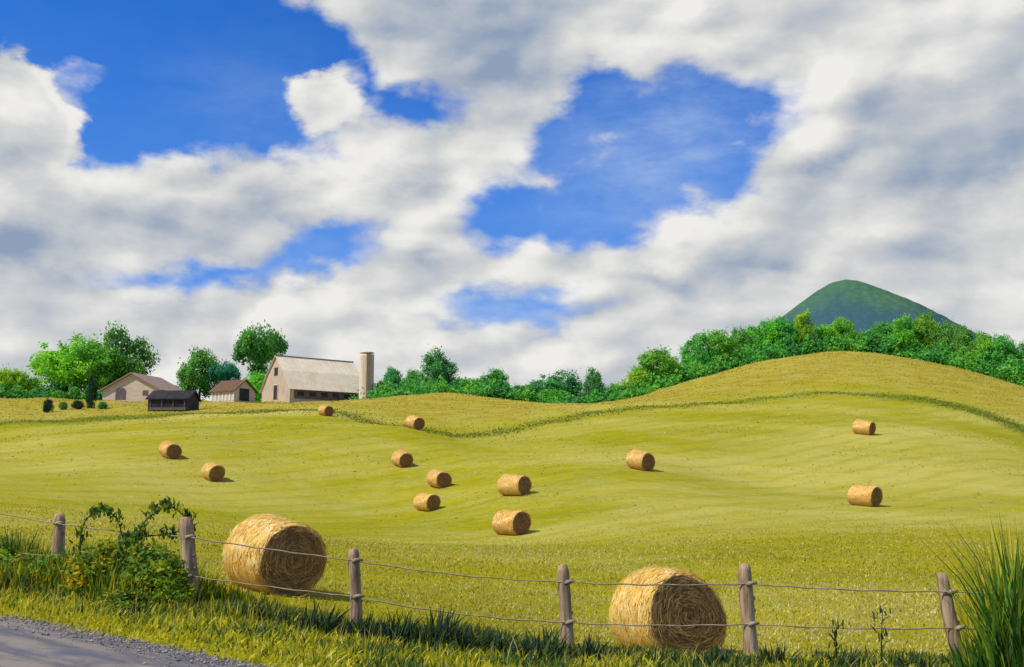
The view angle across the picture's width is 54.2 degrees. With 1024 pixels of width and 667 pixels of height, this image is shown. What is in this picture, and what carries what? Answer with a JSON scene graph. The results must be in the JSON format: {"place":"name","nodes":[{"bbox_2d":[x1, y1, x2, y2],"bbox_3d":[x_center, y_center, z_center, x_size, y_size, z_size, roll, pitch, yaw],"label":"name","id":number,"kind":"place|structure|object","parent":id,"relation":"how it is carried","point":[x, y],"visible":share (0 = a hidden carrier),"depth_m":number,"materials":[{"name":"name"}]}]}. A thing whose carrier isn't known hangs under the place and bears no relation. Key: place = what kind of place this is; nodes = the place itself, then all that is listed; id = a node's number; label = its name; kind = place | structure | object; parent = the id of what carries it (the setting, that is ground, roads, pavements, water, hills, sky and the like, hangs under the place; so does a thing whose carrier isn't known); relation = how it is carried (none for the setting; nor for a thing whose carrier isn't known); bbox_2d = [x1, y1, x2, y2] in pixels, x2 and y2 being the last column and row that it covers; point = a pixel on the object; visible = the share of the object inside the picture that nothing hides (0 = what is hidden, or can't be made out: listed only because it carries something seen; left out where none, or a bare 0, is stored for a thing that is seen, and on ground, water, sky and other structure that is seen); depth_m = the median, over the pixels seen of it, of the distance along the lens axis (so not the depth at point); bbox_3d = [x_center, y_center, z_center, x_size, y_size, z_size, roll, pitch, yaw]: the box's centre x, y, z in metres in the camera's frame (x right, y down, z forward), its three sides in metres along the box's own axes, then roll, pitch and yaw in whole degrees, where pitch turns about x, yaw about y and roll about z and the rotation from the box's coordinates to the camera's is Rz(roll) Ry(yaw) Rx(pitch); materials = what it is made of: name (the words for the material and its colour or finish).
{"place":"outdoors","nodes":[
{"label":"outdoors","id":0,"kind":"place"},
{"bbox_2d":[0,619,257,666],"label":"road","id":1,"kind":"structure","parent":0,"point":[27,648],"depth_m":10.33,"materials":[{"name":"asphalt"}]},
{"bbox_2d":[0,614,274,666],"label":"gravel","id":2,"kind":"structure","parent":0,"point":[120,639],"depth_m":11.00,"materials":[{"name":"gravel"}]},
{"bbox_2d":[0,567,1004,666],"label":"grass","id":3,"kind":"structure","parent":0,"point":[289,613],"depth_m":13.66,"materials":[{"name":"plant"}]},
{"bbox_2d":[0,351,1023,666],"bbox_3d":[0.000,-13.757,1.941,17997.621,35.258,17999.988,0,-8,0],"label":"ground","id":4,"kind":"structure","parent":0,"point":[336,487],"depth_m":79.60,"materials":[{"name":"plant"}]},
{"bbox_2d":[0,363,19,397],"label":"tree","id":5,"kind":"object","parent":4,"relation":"on","point":[6,373],"visible":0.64,"depth_m":238.10,"materials":[{"name":"green plant"}]},
{"bbox_2d":[0,533,26,562],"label":"weed bush","id":6,"kind":"object","parent":4,"relation":"on","point":[3,550],"visible":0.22,"depth_m":17.07,"materials":[{"name":"green plant"}]},
{"bbox_2d":[9,366,32,390],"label":"tree","id":7,"kind":"object","parent":4,"relation":"on","point":[21,377],"visible":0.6,"depth_m":240.25,"materials":[{"name":"green plant"}]},
{"bbox_2d":[0,549,42,571],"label":"weed bush","id":8,"kind":"object","parent":4,"relation":"on","point":[25,559],"visible":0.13,"depth_m":16.72,"materials":[{"name":"green plant"}]},
{"bbox_2d":[0,524,50,563],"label":"tall grass clump","id":9,"kind":"object","parent":4,"relation":"on","point":[14,544],"visible":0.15,"depth_m":17.18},
{"bbox_2d":[23,375,44,391],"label":"tree","id":10,"kind":"object","parent":4,"relation":"on","point":[35,382],"visible":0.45,"depth_m":241.47,"materials":[{"name":"green plant"}]},
{"bbox_2d":[22,550,67,584],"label":"weed bush","id":11,"kind":"object","parent":4,"relation":"on","point":[40,562],"visible":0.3,"depth_m":16.06,"materials":[{"name":"green plant"}]},
{"bbox_2d":[40,396,54,412],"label":"shrub","id":12,"kind":"object","parent":4,"relation":"on","point":[47,407],"visible":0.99,"depth_m":177.65,"materials":[{"name":"green plant"}]},
{"bbox_2d":[0,384,102,399],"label":"hedge","id":13,"kind":"object","parent":4,"relation":"on","point":[20,392],"visible":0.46,"depth_m":232.60,"materials":[{"name":"green plant"}]},
{"bbox_2d":[58,401,68,409],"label":"shrub","id":14,"kind":"object","parent":4,"relation":"on","point":[63,406],"visible":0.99,"depth_m":182.56,"materials":[{"name":"green plant"}]},
{"bbox_2d":[26,330,105,392],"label":"broadleaf tree","id":15,"kind":"object","parent":4,"relation":"on","point":[51,366],"visible":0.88,"depth_m":237.86,"materials":[{"name":"green plant"}]},
{"bbox_2d":[70,399,85,408],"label":"shrub","id":16,"kind":"object","parent":4,"relation":"on","point":[76,404],"visible":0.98,"depth_m":181.58,"materials":[{"name":"green plant"}]},
{"bbox_2d":[48,534,133,599],"bbox_3d":[-6.320,3.704,15.360,1.292,1.250,1.505,-2,-8,15],"label":"weed bush","id":17,"kind":"object","parent":4,"relation":"on","point":[99,555],"visible":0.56,"depth_m":14.99,"materials":[{"name":"green plant"}]},
{"bbox_2d":[85,372,97,407],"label":"cypress tree","id":18,"kind":"object","parent":4,"relation":"on","point":[90,389],"visible":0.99,"depth_m":185.93,"materials":[{"name":"green plant"}]},
{"bbox_2d":[66,339,128,392],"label":"broadleaf tree","id":19,"kind":"object","parent":4,"relation":"on","point":[102,379],"visible":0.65,"depth_m":240.95,"materials":[{"name":"green plant"}]},
{"bbox_2d":[69,501,132,562],"bbox_3d":[-6.393,3.399,15.636,0.993,1.532,0.384,1,-8,-5],"label":"arching vine","id":20,"kind":"object","parent":4,"relation":"on","point":[102,508],"visible":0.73,"depth_m":15.68,"materials":[{"name":"green plant"}]},
{"bbox_2d":[95,321,159,387],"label":"broadleaf tree","id":21,"kind":"object","parent":4,"relation":"on","point":[135,364],"visible":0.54,"depth_m":246.62,"materials":[{"name":"green plant"}]},
{"bbox_2d":[90,584,166,612],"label":"weed bush","id":22,"kind":"object","parent":4,"relation":"on","point":[118,599],"visible":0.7,"depth_m":14.00,"materials":[{"name":"green plant"}]},
{"bbox_2d":[98,372,181,401],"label":"shed","id":23,"kind":"structure","parent":4,"relation":"on","point":[131,386],"depth_m":227.84,"materials":[{"name":"beige"}]},
{"bbox_2d":[115,388,125,399],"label":"door","id":24,"kind":"structure","parent":23,"relation":"in","point":[120,394],"depth_m":227.79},
{"bbox_2d":[102,523,178,579],"bbox_3d":[-5.537,3.478,14.995,1.120,1.238,0.350,0,-8,0],"label":"arching vine","id":25,"kind":"object","parent":4,"relation":"on","point":[127,538],"visible":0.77,"depth_m":15.04,"materials":[{"name":"green plant"}]},
{"bbox_2d":[0,532,283,625],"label":"tall weeds","id":26,"kind":"object","parent":4,"relation":"on","point":[211,590],"visible":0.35,"depth_m":15.33,"materials":[{"name":"green plant"}]},
{"bbox_2d":[107,537,196,595],"bbox_3d":[-5.366,3.667,14.815,1.458,1.294,1.251,-5,-9,31],"label":"weed bush","id":27,"kind":"object","parent":4,"relation":"on","point":[155,566],"visible":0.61,"depth_m":14.65,"materials":[{"name":"green plant"}]},
{"bbox_2d":[129,496,199,579],"bbox_3d":[-5.204,3.280,14.966,1.006,1.698,0.381,2,-8,-11],"label":"arching vine","id":28,"kind":"object","parent":4,"relation":"on","point":[165,504],"visible":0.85,"depth_m":15.00,"materials":[{"name":"green plant"}]},
{"bbox_2d":[156,440,182,458],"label":"round hay bale","id":29,"kind":"object","parent":4,"relation":"on","point":[168,449],"visible":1,"depth_m":86.74,"materials":[{"name":"plant"}]},
{"bbox_2d":[146,571,198,608],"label":"weed bush","id":30,"kind":"object","parent":4,"relation":"on","point":[176,595],"visible":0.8,"depth_m":14.38,"materials":[{"name":"green plant"}]},
{"bbox_2d":[145,390,201,411],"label":"black shed","id":31,"kind":"structure","parent":4,"relation":"on","point":[178,400],"depth_m":177.46,"materials":[{"name":"wood"}]},
{"bbox_2d":[175,345,218,400],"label":"broadleaf tree","id":32,"kind":"object","parent":4,"relation":"on","point":[190,377],"visible":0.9,"depth_m":240.92,"materials":[{"name":"green plant"}]},
{"bbox_2d":[195,462,224,480],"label":"round hay bale","id":33,"kind":"object","parent":4,"relation":"on","point":[212,471],"visible":1,"depth_m":80.58,"materials":[{"name":"plant"}]},
{"bbox_2d":[208,359,241,384],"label":"broadleaf tree","id":34,"kind":"object","parent":4,"relation":"on","point":[224,371],"visible":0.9,"depth_m":240.05,"materials":[{"name":"green plant"}]},
{"bbox_2d":[208,379,257,401],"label":"brown roofed shed","id":35,"kind":"structure","parent":4,"relation":"on","point":[243,390],"depth_m":204.47,"materials":[{"name":"pink"}]},
{"bbox_2d":[239,388,248,400],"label":"door","id":36,"kind":"structure","parent":35,"relation":"in","point":[244,393],"depth_m":204.04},
{"bbox_2d":[219,597,285,621],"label":"grass tuft","id":37,"kind":"object","parent":4,"relation":"on","point":[246,607],"visible":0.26,"depth_m":13.64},
{"bbox_2d":[243,370,265,401],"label":"broadleaf tree","id":38,"kind":"object","parent":4,"relation":"on","point":[257,380],"visible":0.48,"depth_m":234.38,"materials":[{"name":"green plant"}]},
{"bbox_2d":[231,319,288,400],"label":"broadleaf tree","id":39,"kind":"object","parent":4,"relation":"on","point":[261,351],"visible":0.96,"depth_m":249.90,"materials":[{"name":"green plant"}]},
{"bbox_2d":[217,513,335,598],"bbox_3d":[-4.512,4.173,18.951,2.450,1.507,2.626,14,-13,-40],"label":"round hay bale","id":40,"kind":"object","parent":4,"relation":"on","point":[255,566],"visible":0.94,"depth_m":18.39,"materials":[{"name":"plant"}]},
{"bbox_2d":[259,355,358,401],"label":"barn","id":41,"kind":"structure","parent":4,"relation":"on","point":[294,379],"depth_m":214.07,"materials":[{"name":"metal"}]},
{"bbox_2d":[273,384,277,399],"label":"door","id":42,"kind":"structure","parent":41,"relation":"in","point":[275,388],"depth_m":212.12,"materials":[{"name":"wood"}]},
{"bbox_2d":[318,404,333,416],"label":"round hay bale","id":43,"kind":"object","parent":4,"relation":"on","point":[325,410],"visible":1,"depth_m":124.29,"materials":[{"name":"plant"}]},
{"bbox_2d":[291,594,361,636],"bbox_3d":[-2.478,3.753,13.160,0.958,0.647,0.727,-2,-8,14],"label":"grass tuft","id":44,"kind":"object","parent":4,"relation":"on","point":[328,625],"visible":0.54,"depth_m":13.17,"materials":[{"name":"plant"}]},
{"bbox_2d":[359,351,373,398],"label":"silo","id":45,"kind":"object","parent":4,"relation":"on","point":[366,372],"visible":0.85,"depth_m":208.51,"materials":[{"name":"concrete"}]},
{"bbox_2d":[342,609,392,642],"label":"grass tuft","id":46,"kind":"object","parent":4,"relation":"on","point":[361,626],"visible":0.45,"depth_m":13.22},
{"bbox_2d":[375,364,402,390],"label":"tree","id":47,"kind":"object","parent":4,"relation":"on","point":[391,375],"visible":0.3,"depth_m":221.46,"materials":[{"name":"green plant"}]},
{"bbox_2d":[373,607,427,648],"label":"grass tuft","id":48,"kind":"object","parent":4,"relation":"on","point":[405,633],"visible":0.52,"depth_m":13.03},
{"bbox_2d":[389,449,414,468],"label":"round hay bale","id":49,"kind":"object","parent":4,"relation":"on","point":[400,458],"visible":1,"depth_m":88.58,"materials":[{"name":"plant"}]},
{"bbox_2d":[398,368,424,384],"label":"tree","id":50,"kind":"object","parent":4,"relation":"on","point":[408,376],"visible":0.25,"depth_m":219.57,"materials":[{"name":"green plant"}]},
{"bbox_2d":[404,415,424,429],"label":"round hay bale","id":51,"kind":"object","parent":4,"relation":"on","point":[414,422],"visible":1,"depth_m":109.01,"materials":[{"name":"plant"}]},
{"bbox_2d":[413,493,440,511],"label":"round hay bale","id":52,"kind":"object","parent":4,"relation":"on","point":[425,502],"visible":1,"depth_m":70.29,"materials":[{"name":"plant"}]},
{"bbox_2d":[411,345,458,384],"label":"tree","id":53,"kind":"object","parent":4,"relation":"on","point":[435,367],"visible":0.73,"depth_m":211.58,"materials":[{"name":"green plant"}]},
{"bbox_2d":[426,469,454,489],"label":"round hay bale","id":54,"kind":"object","parent":4,"relation":"on","point":[437,478],"visible":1,"depth_m":78.39,"materials":[{"name":"plant"}]},
{"bbox_2d":[404,606,488,650],"bbox_3d":[-0.839,3.834,13.007,1.299,0.673,0.757,0,-8,0],"label":"grass tuft","id":55,"kind":"object","parent":4,"relation":"on","point":[439,629],"visible":0.52,"depth_m":12.92,"materials":[{"name":"plant"}]},
{"bbox_2d":[447,622,513,657],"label":"grass tuft","id":56,"kind":"object","parent":4,"relation":"on","point":[471,638],"visible":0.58,"depth_m":12.72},
{"bbox_2d":[0,576,968,666],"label":"verge grass","id":57,"kind":"structure","parent":4,"relation":"on","point":[289,643],"depth_m":12.16,"materials":[{"name":"plant"}]},
{"bbox_2d":[478,368,509,388],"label":"tree","id":58,"kind":"object","parent":4,"relation":"on","point":[498,376],"visible":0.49,"depth_m":204.76,"materials":[{"name":"green plant"}]},
{"bbox_2d":[473,626,537,655],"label":"grass tuft","id":59,"kind":"object","parent":4,"relation":"on","point":[507,643],"visible":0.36,"depth_m":12.79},
{"bbox_2d":[0,513,1013,658],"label":"wire fence","id":60,"kind":"object","parent":4,"relation":"on","point":[564,581],"visible":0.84,"depth_m":13.74,"materials":[{"name":"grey wood"}]},
{"bbox_2d":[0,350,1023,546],"bbox_3d":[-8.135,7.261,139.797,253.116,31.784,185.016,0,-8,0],"label":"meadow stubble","id":61,"kind":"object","parent":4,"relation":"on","point":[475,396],"visible":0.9,"depth_m":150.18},
{"bbox_2d":[492,509,531,535],"bbox_3d":[-0.127,10.776,57.012,2.491,1.467,3.623,-3,-4,-37],"label":"round hay bale","id":62,"kind":"object","parent":4,"relation":"on","point":[510,522],"visible":1,"depth_m":56.35,"materials":[{"name":"plant"}]},
{"bbox_2d":[496,474,532,497],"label":"round hay bale","id":63,"kind":"object","parent":4,"relation":"on","point":[511,485],"visible":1,"depth_m":68.53,"materials":[{"name":"plant"}]},
{"bbox_2d":[506,624,581,663],"bbox_3d":[0.428,3.936,12.717,1.004,0.502,0.639,0,-8,0],"label":"grass tuft","id":64,"kind":"object","parent":4,"relation":"on","point":[545,645],"visible":0.66,"depth_m":12.63,"materials":[{"name":"plant"}]},
{"bbox_2d":[525,368,586,396],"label":"tree","id":65,"kind":"object","parent":4,"relation":"on","point":[573,386],"visible":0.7,"depth_m":200.60,"materials":[{"name":"green plant"}]},
{"bbox_2d":[568,633,614,664],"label":"grass tuft","id":66,"kind":"object","parent":4,"relation":"on","point":[589,645],"visible":0.59,"depth_m":12.71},
{"bbox_2d":[581,367,605,398],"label":"tree","id":67,"kind":"object","parent":4,"relation":"on","point":[593,381],"visible":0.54,"depth_m":199.76,"materials":[{"name":"green plant"}]},
{"bbox_2d":[604,381,630,391],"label":"tree","id":68,"kind":"object","parent":4,"relation":"on","point":[620,387],"visible":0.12,"depth_m":203.43,"materials":[{"name":"green plant"}]},
{"bbox_2d":[621,367,657,390],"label":"ridge tree","id":69,"kind":"object","parent":4,"relation":"on","point":[636,376],"visible":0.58,"depth_m":203.72,"materials":[{"name":"green plant"}]},
{"bbox_2d":[621,449,658,471],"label":"round hay bale","id":70,"kind":"object","parent":4,"relation":"on","point":[638,459],"visible":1,"depth_m":78.68,"materials":[{"name":"plant"}]},
{"bbox_2d":[627,344,685,380],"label":"ridge tree","id":71,"kind":"object","parent":4,"relation":"on","point":[661,358],"visible":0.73,"depth_m":208.14,"materials":[{"name":"green plant"}]},
{"bbox_2d":[632,644,697,666],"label":"grass tuft","id":72,"kind":"object","parent":4,"relation":"on","point":[662,656],"visible":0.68,"depth_m":12.62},
{"bbox_2d":[608,565,729,653],"bbox_3d":[2.398,4.351,15.536,2.543,1.491,2.168,8,-16,-25],"label":"round hay bale","id":73,"kind":"object","parent":4,"relation":"on","point":[663,605],"visible":0.81,"depth_m":15.07,"materials":[{"name":"plant"}]},
{"bbox_2d":[345,330,1023,403],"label":"undergrowth","id":74,"kind":"object","parent":4,"relation":"on","point":[746,357],"visible":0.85,"depth_m":212.76,"materials":[{"name":"green plant"}]},
{"bbox_2d":[677,329,717,370],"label":"ridge tree","id":75,"kind":"object","parent":4,"relation":"on","point":[700,355],"visible":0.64,"depth_m":216.61,"materials":[{"name":"green plant"}]},
{"bbox_2d":[702,326,740,363],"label":"ridge tree","id":76,"kind":"object","parent":4,"relation":"on","point":[721,340],"visible":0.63,"depth_m":220.23,"materials":[{"name":"green plant"}]},
{"bbox_2d":[690,642,756,666],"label":"grass tuft","id":77,"kind":"object","parent":4,"relation":"on","point":[709,660],"visible":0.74,"depth_m":12.43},
{"bbox_2d":[725,324,756,355],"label":"ridge tree","id":78,"kind":"object","parent":4,"relation":"on","point":[746,337],"visible":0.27,"depth_m":229.24,"materials":[{"name":"green plant"}]},
{"bbox_2d":[743,317,783,357],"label":"ridge tree","id":79,"kind":"object","parent":4,"relation":"on","point":[766,339],"visible":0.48,"depth_m":232.06,"materials":[{"name":"green plant"}]},
{"bbox_2d":[753,640,802,666],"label":"grass tuft","id":80,"kind":"object","parent":4,"relation":"on","point":[777,653],"visible":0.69,"depth_m":12.51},
{"bbox_2d":[766,315,799,347],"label":"ridge tree","id":81,"kind":"object","parent":4,"relation":"on","point":[786,329],"visible":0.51,"depth_m":233.20,"materials":[{"name":"green plant"}]},
{"bbox_2d":[792,308,822,353],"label":"ridge tree","id":82,"kind":"object","parent":4,"relation":"on","point":[803,327],"visible":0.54,"depth_m":234.21,"materials":[{"name":"green plant"}]},
{"bbox_2d":[813,321,840,351],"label":"ridge tree","id":83,"kind":"object","parent":4,"relation":"on","point":[821,329],"visible":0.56,"depth_m":235.84,"materials":[{"name":"green plant"}]},
{"bbox_2d":[823,618,849,655],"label":"weed sprig","id":84,"kind":"object","parent":4,"relation":"on","point":[835,643],"visible":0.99,"depth_m":12.77,"materials":[{"name":"green plant"}]},
{"bbox_2d":[829,316,858,337],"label":"ridge tree","id":85,"kind":"object","parent":4,"relation":"on","point":[843,326],"visible":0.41,"depth_m":239.75,"materials":[{"name":"green plant"}]},
{"bbox_2d":[811,649,882,666],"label":"grass tuft","id":86,"kind":"object","parent":4,"relation":"on","point":[842,660],"visible":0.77,"depth_m":12.44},
{"bbox_2d":[852,419,875,435],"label":"round hay bale","id":87,"kind":"object","parent":4,"relation":"on","point":[863,427],"visible":1,"depth_m":103.97},
{"bbox_2d":[847,484,882,506],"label":"round hay bale","id":88,"kind":"object","parent":4,"relation":"on","point":[865,495],"visible":1,"depth_m":66.53,"materials":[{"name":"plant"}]},
{"bbox_2d":[844,327,890,351],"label":"ridge tree","id":89,"kind":"object","parent":4,"relation":"on","point":[861,335],"visible":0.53,"depth_m":235.70,"materials":[{"name":"green plant"}]},
{"bbox_2d":[869,605,890,660],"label":"weed sprig","id":90,"kind":"object","parent":4,"relation":"on","point":[886,631],"visible":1,"depth_m":12.80,"materials":[{"name":"green plant"}]},
{"bbox_2d":[870,319,898,341],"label":"ridge tree","id":91,"kind":"object","parent":4,"relation":"on","point":[881,328],"visible":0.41,"depth_m":239.31,"materials":[{"name":"green plant"}]},
{"bbox_2d":[887,313,927,356],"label":"ridge tree","id":92,"kind":"object","parent":4,"relation":"on","point":[906,332],"visible":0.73,"depth_m":233.39,"materials":[{"name":"green plant"}]},
{"bbox_2d":[881,650,944,666],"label":"grass tuft","id":93,"kind":"object","parent":4,"relation":"on","point":[911,660],"visible":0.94,"depth_m":12.41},
{"bbox_2d":[911,309,943,348],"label":"ridge tree","id":94,"kind":"object","parent":4,"relation":"on","point":[926,324],"visible":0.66,"depth_m":233.97,"materials":[{"name":"green plant"}]},
{"bbox_2d":[928,316,965,351],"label":"ridge tree","id":95,"kind":"object","parent":4,"relation":"on","point":[945,333],"visible":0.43,"depth_m":231.32,"materials":[{"name":"green plant"}]},
{"bbox_2d":[947,324,979,364],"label":"ridge tree","id":96,"kind":"object","parent":4,"relation":"on","point":[962,339],"visible":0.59,"depth_m":225.72,"materials":[{"name":"green plant"}]},
{"bbox_2d":[919,512,1023,651],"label":"tall grass clump","id":97,"kind":"object","parent":4,"relation":"on","point":[964,619],"visible":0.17,"depth_m":14.57,"materials":[{"name":"plant"}]},
{"bbox_2d":[921,503,1023,666],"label":"tall grass clump","id":98,"kind":"object","parent":4,"relation":"on","point":[1005,621],"visible":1,"depth_m":11.98,"materials":[{"name":"plant"}]},
{"bbox_2d":[941,618,1011,666],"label":"grass clump","id":99,"kind":"object","parent":4,"relation":"on","point":[974,657],"visible":0.45,"depth_m":12.14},
{"bbox_2d":[965,330,997,374],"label":"ridge tree","id":100,"kind":"object","parent":4,"relation":"on","point":[982,342],"visible":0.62,"depth_m":221.02,"materials":[{"name":"green plant"}]},
{"bbox_2d":[984,333,1022,371],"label":"ridge tree","id":101,"kind":"object","parent":4,"relation":"on","point":[1002,346],"visible":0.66,"depth_m":218.49,"materials":[{"name":"green plant"}]},
{"bbox_2d":[1000,341,1023,374],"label":"ridge tree","id":102,"kind":"object","parent":4,"relation":"on","point":[1021,346],"visible":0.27,"depth_m":218.13,"materials":[{"name":"green plant"}]},
{"bbox_2d":[0,390,1023,438],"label":"strip grass","id":103,"kind":"structure","parent":0,"point":[997,419],"depth_m":135.33,"materials":[{"name":"plant"}]},
{"bbox_2d":[0,0,1023,400],"label":"sky","id":104,"kind":"structure","parent":0,"point":[525,189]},
{"bbox_2d":[744,279,1021,357],"bbox_3d":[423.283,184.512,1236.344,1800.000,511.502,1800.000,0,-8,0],"label":"hill","id":105,"kind":"structure","parent":0,"point":[862,306],"depth_m":1193.16,"materials":[{"name":"plant"}]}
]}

